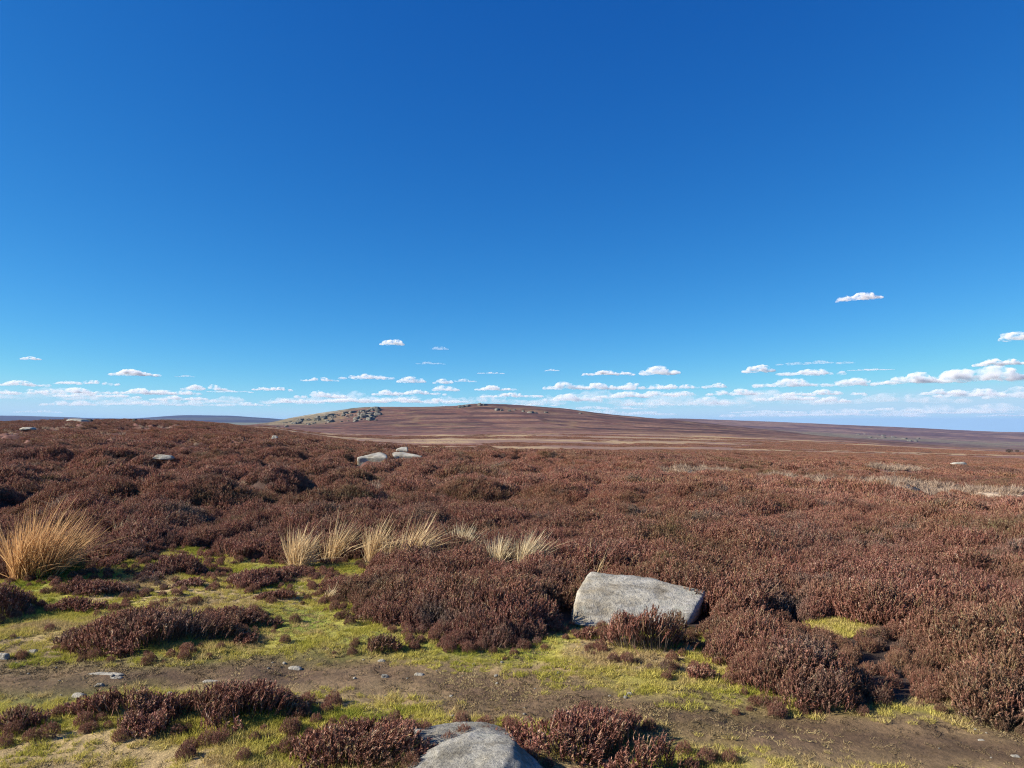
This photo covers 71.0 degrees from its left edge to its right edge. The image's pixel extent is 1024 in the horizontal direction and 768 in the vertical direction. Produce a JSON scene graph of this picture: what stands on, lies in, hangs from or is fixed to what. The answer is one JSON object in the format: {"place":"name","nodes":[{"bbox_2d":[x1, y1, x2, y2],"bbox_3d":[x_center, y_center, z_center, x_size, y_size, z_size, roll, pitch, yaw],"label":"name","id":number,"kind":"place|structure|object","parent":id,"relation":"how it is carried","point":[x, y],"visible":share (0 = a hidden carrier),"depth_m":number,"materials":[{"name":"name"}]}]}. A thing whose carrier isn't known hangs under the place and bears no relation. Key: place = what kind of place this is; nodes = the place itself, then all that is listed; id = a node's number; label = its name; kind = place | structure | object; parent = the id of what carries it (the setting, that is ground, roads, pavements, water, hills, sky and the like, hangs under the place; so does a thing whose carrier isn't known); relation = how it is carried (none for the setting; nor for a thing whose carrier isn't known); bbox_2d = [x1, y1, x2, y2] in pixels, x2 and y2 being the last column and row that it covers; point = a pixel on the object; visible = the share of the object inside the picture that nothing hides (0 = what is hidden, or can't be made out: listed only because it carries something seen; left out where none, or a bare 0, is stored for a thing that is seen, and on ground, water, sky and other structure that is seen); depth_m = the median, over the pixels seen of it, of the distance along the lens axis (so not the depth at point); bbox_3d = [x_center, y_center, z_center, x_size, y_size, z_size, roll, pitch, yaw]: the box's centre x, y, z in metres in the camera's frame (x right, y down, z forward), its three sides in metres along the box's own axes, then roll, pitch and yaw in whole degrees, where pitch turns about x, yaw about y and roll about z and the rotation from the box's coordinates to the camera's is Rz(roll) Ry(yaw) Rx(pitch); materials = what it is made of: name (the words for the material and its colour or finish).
{"place":"outdoors","nodes":[
{"label":"outdoors","id":0,"kind":"place"},
{"bbox_2d":[0,423,1023,767],"bbox_3d":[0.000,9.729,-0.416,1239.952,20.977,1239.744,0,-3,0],"label":"ground","id":1,"kind":"structure","parent":0,"point":[866,751],"depth_m":4.45,"materials":[{"name":"brown soil"}]},
{"bbox_2d":[0,653,9,659],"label":"stone","id":2,"kind":"object","parent":1,"relation":"on","point":[4,656],"visible":0.75,"depth_m":5.08,"materials":[{"name":"grey stone"}]},
{"bbox_2d":[0,579,36,617],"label":"heather bush","id":3,"kind":"object","parent":1,"relation":"on","point":[11,597],"visible":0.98,"depth_m":6.23,"materials":[{"name":"brown plant"}]},
{"bbox_2d":[0,703,52,728],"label":"heather bush","id":4,"kind":"object","parent":1,"relation":"on","point":[12,714],"visible":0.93,"depth_m":3.92,"materials":[{"name":"brown plant"}]},
{"bbox_2d":[19,427,35,430],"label":"boulder","id":5,"kind":"object","parent":1,"relation":"on","point":[27,428],"visible":0.82,"depth_m":84.04,"materials":[{"name":"grey stone"}]},
{"bbox_2d":[0,493,134,580],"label":"grass tussock","id":6,"kind":"object","parent":1,"relation":"on","point":[34,555],"depth_m":7.52,"materials":[{"name":"beige plant"}]},
{"bbox_2d":[66,419,88,421],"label":"boulder","id":7,"kind":"object","parent":1,"relation":"on","point":[81,420],"visible":0.34,"depth_m":122.28,"materials":[{"name":"grey stone"}]},
{"bbox_2d":[71,692,86,697],"bbox_3d":[-2.629,1.897,4.354,0.106,0.043,0.051,0,-3,8],"label":"stone","id":8,"kind":"object","parent":1,"relation":"on","point":[76,694],"visible":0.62,"depth_m":4.34,"materials":[{"name":"grey stone"}]},
{"bbox_2d":[53,595,109,612],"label":"heather bush","id":9,"kind":"object","parent":1,"relation":"on","point":[75,603],"visible":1,"depth_m":6.39,"materials":[{"name":"brown plant"}]},
{"bbox_2d":[48,577,133,596],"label":"heather bush","id":10,"kind":"object","parent":1,"relation":"on","point":[93,585],"visible":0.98,"depth_m":6.97,"materials":[{"name":"brown plant"}]},
{"bbox_2d":[89,672,124,675],"bbox_3d":[-2.681,1.920,4.750,0.256,0.020,0.046,0,-3,8],"label":"stone","id":11,"kind":"object","parent":1,"relation":"on","point":[109,673],"visible":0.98,"depth_m":4.74,"materials":[{"name":"grey stone"}]},
{"bbox_2d":[55,684,176,716],"bbox_3d":[-2.243,1.817,4.088,0.720,0.221,0.259,-1,-3,10],"label":"heather bush","id":12,"kind":"object","parent":1,"relation":"on","point":[105,696],"visible":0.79,"depth_m":4.04,"materials":[{"name":"brown plant"}]},
{"bbox_2d":[80,537,166,565],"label":"heather bush","id":13,"kind":"object","parent":1,"relation":"on","point":[124,551],"visible":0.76,"depth_m":8.68,"materials":[{"name":"brown plant"}]},
{"bbox_2d":[116,709,171,738],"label":"heather bush","id":14,"kind":"object","parent":1,"relation":"on","point":[142,721],"visible":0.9,"depth_m":3.85,"materials":[{"name":"brown plant"}]},
{"bbox_2d":[52,605,259,656],"bbox_3d":[-2.714,1.865,5.525,1.596,0.326,0.832,0,-3,0],"label":"heather bush","id":15,"kind":"object","parent":1,"relation":"on","point":[126,623],"visible":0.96,"depth_m":5.41,"materials":[{"name":"brown plant"}]},
{"bbox_2d":[65,689,252,717],"bbox_3d":[-2.007,1.832,4.090,1.073,0.189,0.244,0,-3,0],"label":"heather bush","id":16,"kind":"object","parent":1,"relation":"on","point":[179,701],"visible":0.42,"depth_m":4.08,"materials":[{"name":"brown plant"}]},
{"bbox_2d":[153,454,174,459],"bbox_3d":[-12.652,2.657,26.084,0.744,0.193,0.311,0,-3,0],"label":"boulder","id":17,"kind":"object","parent":1,"relation":"on","point":[165,457],"visible":1,"depth_m":25.95,"materials":[{"name":"grey stone"}]},
{"bbox_2d":[137,552,208,579],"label":"heather bush","id":18,"kind":"object","parent":1,"relation":"on","point":[179,562],"visible":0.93,"depth_m":7.89,"materials":[{"name":"brown plant"}]},
{"bbox_2d":[169,577,205,587],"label":"heather bush","id":19,"kind":"object","parent":1,"relation":"on","point":[193,581],"visible":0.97,"depth_m":7.26,"materials":[{"name":"brown plant"}]},
{"bbox_2d":[203,679,218,682],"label":"stone","id":20,"kind":"object","parent":1,"relation":"on","point":[207,681],"visible":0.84,"depth_m":4.60,"materials":[{"name":"grey stone"}]},
{"bbox_2d":[135,677,308,736],"bbox_3d":[-1.579,1.787,3.961,0.876,0.270,0.602,2,-4,-35],"label":"heather bush","id":21,"kind":"object","parent":1,"relation":"on","point":[227,693],"visible":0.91,"depth_m":4.01,"materials":[{"name":"brown plant"}]},
{"bbox_2d":[168,605,284,631],"bbox_3d":[-2.357,1.912,5.868,0.926,0.218,0.478,1,-3,-24],"label":"heather bush","id":22,"kind":"object","parent":1,"relation":"on","point":[250,615],"visible":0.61,"depth_m":5.86,"materials":[{"name":"brown plant"}]},
{"bbox_2d":[197,537,274,558],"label":"heather bush","id":23,"kind":"object","parent":1,"relation":"on","point":[239,547],"visible":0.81,"depth_m":9.11,"materials":[{"name":"brown plant"}]},
{"bbox_2d":[226,566,290,587],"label":"heather bush","id":24,"kind":"object","parent":1,"relation":"on","point":[266,576],"visible":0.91,"depth_m":7.43,"materials":[{"name":"brown plant"}]},
{"bbox_2d":[252,588,296,600],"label":"heather bush","id":25,"kind":"object","parent":1,"relation":"on","point":[286,593],"visible":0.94,"depth_m":6.78,"materials":[{"name":"brown plant"}]},
{"bbox_2d":[273,564,315,577],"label":"heather bush","id":26,"kind":"object","parent":1,"relation":"on","point":[295,571],"visible":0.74,"depth_m":7.92,"materials":[{"name":"brown plant"}]},
{"bbox_2d":[288,666,301,670],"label":"stone","id":27,"kind":"object","parent":1,"relation":"on","point":[298,668],"visible":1,"depth_m":4.87,"materials":[{"name":"grey stone"}]},
{"bbox_2d":[279,516,342,565],"bbox_3d":[-2.355,1.877,8.506,0.823,0.611,0.812,0,-3,0],"label":"grass tussock","id":28,"kind":"object","parent":1,"relation":"on","point":[297,554],"depth_m":8.45,"materials":[{"name":"plant"}]},
{"bbox_2d":[325,580,340,596],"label":"grass tussock","id":29,"kind":"object","parent":1,"relation":"on","point":[331,592],"depth_m":6.86,"materials":[{"name":"beige plant"}]},
{"bbox_2d":[318,575,362,596],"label":"heather bush","id":30,"kind":"object","parent":1,"relation":"on","point":[333,581],"visible":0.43,"depth_m":7.14,"materials":[{"name":"brown plant"}]},
{"bbox_2d":[316,506,393,562],"bbox_3d":[-1.834,1.907,9.105,1.394,0.759,0.911,-1,-3,17],"label":"grass tussock","id":31,"kind":"object","parent":1,"relation":"on","point":[337,547],"depth_m":9.02,"materials":[{"name":"plant"}]},
{"bbox_2d":[288,713,438,767],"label":"heather bush","id":32,"kind":"object","parent":1,"relation":"on","point":[346,734],"visible":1,"depth_m":3.52,"materials":[{"name":"brown plant"}]},
{"bbox_2d":[357,452,386,466],"bbox_3d":[-5.913,3.332,30.951,1.298,0.786,1.432,0,-3,0],"label":"boulder","id":33,"kind":"object","parent":1,"relation":"on","point":[375,457],"visible":0.51,"depth_m":30.29,"materials":[{"name":"grey stone"}]},
{"bbox_2d":[352,518,404,562],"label":"grass tussock","id":34,"kind":"object","parent":1,"relation":"on","point":[375,548],"depth_m":8.67,"materials":[{"name":"plant"}]},
{"bbox_2d":[367,632,402,652],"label":"heather bush","id":35,"kind":"object","parent":1,"relation":"on","point":[380,641],"visible":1,"depth_m":5.19,"materials":[{"name":"brown plant"}]},
{"bbox_2d":[374,529,405,557],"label":"grass tussock","id":36,"kind":"object","parent":1,"relation":"on","point":[389,548],"depth_m":8.64,"materials":[{"name":"plant"}]},
{"bbox_2d":[396,447,407,452],"bbox_3d":[-5.736,3.637,37.417,0.619,0.717,1.009,0,-3,-8],"label":"boulder","id":37,"kind":"object","parent":1,"relation":"on","point":[402,449],"visible":0.33,"depth_m":37.08,"materials":[{"name":"grey stone"}]},
{"bbox_2d":[392,452,421,458],"bbox_3d":[-5.010,3.579,33.889,1.694,0.749,1.427,0,-3,0],"label":"boulder","id":38,"kind":"object","parent":1,"relation":"on","point":[402,454],"visible":0.29,"depth_m":33.35,"materials":[{"name":"grey stone"}]},
{"bbox_2d":[400,511,460,554],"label":"grass tussock","id":39,"kind":"object","parent":1,"relation":"on","point":[423,535],"depth_m":8.49,"materials":[{"name":"plant"}]},
{"bbox_2d":[443,520,489,543],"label":"grass tussock","id":40,"kind":"object","parent":1,"relation":"on","point":[462,533],"depth_m":9.05,"materials":[{"name":"beige plant"}]},
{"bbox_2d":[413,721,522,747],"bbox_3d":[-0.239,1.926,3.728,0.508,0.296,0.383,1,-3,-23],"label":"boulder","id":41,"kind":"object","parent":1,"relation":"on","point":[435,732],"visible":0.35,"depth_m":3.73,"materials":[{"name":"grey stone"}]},
{"bbox_2d":[406,731,542,767],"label":"boulder","id":42,"kind":"object","parent":1,"relation":"on","point":[477,749],"visible":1,"depth_m":3.32,"materials":[{"name":"grey stone"}]},
{"bbox_2d":[1,659,991,757],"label":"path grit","id":43,"kind":"object","parent":1,"relation":"on","point":[495,675],"visible":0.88,"depth_m":4.61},
{"bbox_2d":[483,532,516,565],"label":"grass tussock","id":44,"kind":"object","parent":1,"relation":"on","point":[493,554],"depth_m":8.01,"materials":[{"name":"beige plant"}]},
{"bbox_2d":[0,545,1001,767],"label":"grass","id":45,"kind":"structure","parent":1,"relation":"on","point":[63,623],"depth_m":4.72,"materials":[{"name":"green plant"}]},
{"bbox_2d":[0,470,1023,767],"label":"heather","id":46,"kind":"object","parent":1,"relation":"on","point":[949,584],"depth_m":7.26,"materials":[{"name":"brown plant"}]},
{"bbox_2d":[0,439,1023,515],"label":"heather","id":47,"kind":"object","parent":1,"relation":"on","point":[33,467],"visible":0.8,"depth_m":23.56,"materials":[{"name":"brown plant"}]},
{"bbox_2d":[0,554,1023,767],"bbox_3d":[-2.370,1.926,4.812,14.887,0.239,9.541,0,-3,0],"label":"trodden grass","id":48,"kind":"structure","parent":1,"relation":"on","point":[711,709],"depth_m":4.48,"materials":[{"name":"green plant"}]},
{"bbox_2d":[0,418,1023,478],"label":"heather","id":49,"kind":"object","parent":1,"relation":"on","point":[1002,467],"depth_m":86.06,"materials":[{"name":"brown plant"}]},
{"bbox_2d":[496,529,572,564],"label":"grass tussock","id":50,"kind":"object","parent":1,"relation":"on","point":[528,550],"depth_m":7.95,"materials":[{"name":"beige plant"}]},
{"bbox_2d":[495,703,642,767],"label":"heather bush","id":51,"kind":"object","parent":1,"relation":"on","point":[571,726],"visible":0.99,"depth_m":3.62,"materials":[{"name":"brown plant"}]},
{"bbox_2d":[573,625,602,640],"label":"heather bush","id":52,"kind":"object","parent":1,"relation":"on","point":[586,633],"visible":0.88,"depth_m":5.53,"materials":[{"name":"brown plant"}]},
{"bbox_2d":[585,544,613,571],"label":"grass tussock","id":53,"kind":"object","parent":1,"relation":"on","point":[596,570],"depth_m":7.73,"materials":[{"name":"plant"}]},
{"bbox_2d":[571,572,706,626],"bbox_3d":[1.128,1.962,6.456,1.256,0.452,1.105,0,-3,0],"label":"boulder","id":54,"kind":"object","parent":1,"relation":"on","point":[600,597],"visible":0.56,"depth_m":6.20,"materials":[{"name":"grey stone"}]},
{"bbox_2d":[601,729,682,767],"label":"heather bush","id":55,"kind":"object","parent":1,"relation":"on","point":[641,755],"visible":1,"depth_m":3.42,"materials":[{"name":"brown plant"}]},
{"bbox_2d":[602,603,697,656],"bbox_3d":[0.984,1.782,5.238,0.548,0.393,0.620,3,-4,-39],"label":"heather bush","id":56,"kind":"object","parent":1,"relation":"on","point":[646,624],"visible":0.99,"depth_m":5.21,"materials":[{"name":"brown plant"}]},
{"bbox_2d":[685,664,719,680],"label":"heather bush","id":57,"kind":"object","parent":1,"relation":"on","point":[693,671],"visible":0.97,"depth_m":4.62,"materials":[{"name":"brown plant"}]},
{"bbox_2d":[950,462,966,464],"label":"boulder","id":58,"kind":"object","parent":1,"relation":"on","point":[960,463],"visible":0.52,"depth_m":102.55,"materials":[{"name":"grey stone"}]},
{"bbox_2d":[0,422,1023,529],"label":"gully grass","id":59,"kind":"structure","parent":0,"point":[926,487],"depth_m":28.02,"materials":[{"name":"beige plant"}]},
{"bbox_2d":[0,415,1023,433],"bbox_3d":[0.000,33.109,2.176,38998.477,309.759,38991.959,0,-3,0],"label":"hills","id":60,"kind":"structure","parent":0,"point":[239,420],"depth_m":7288.75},
{"bbox_2d":[0,0,1023,431],"label":"sky","id":61,"kind":"structure","parent":0,"point":[795,211],"materials":[{"name":"blue"}]},
{"bbox_2d":[242,404,1023,451],"bbox_3d":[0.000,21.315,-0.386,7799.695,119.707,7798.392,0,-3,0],"label":"hill","id":62,"kind":"structure","parent":0,"point":[488,418],"depth_m":1077.91,"materials":[{"name":"brown plant"}]}
]}

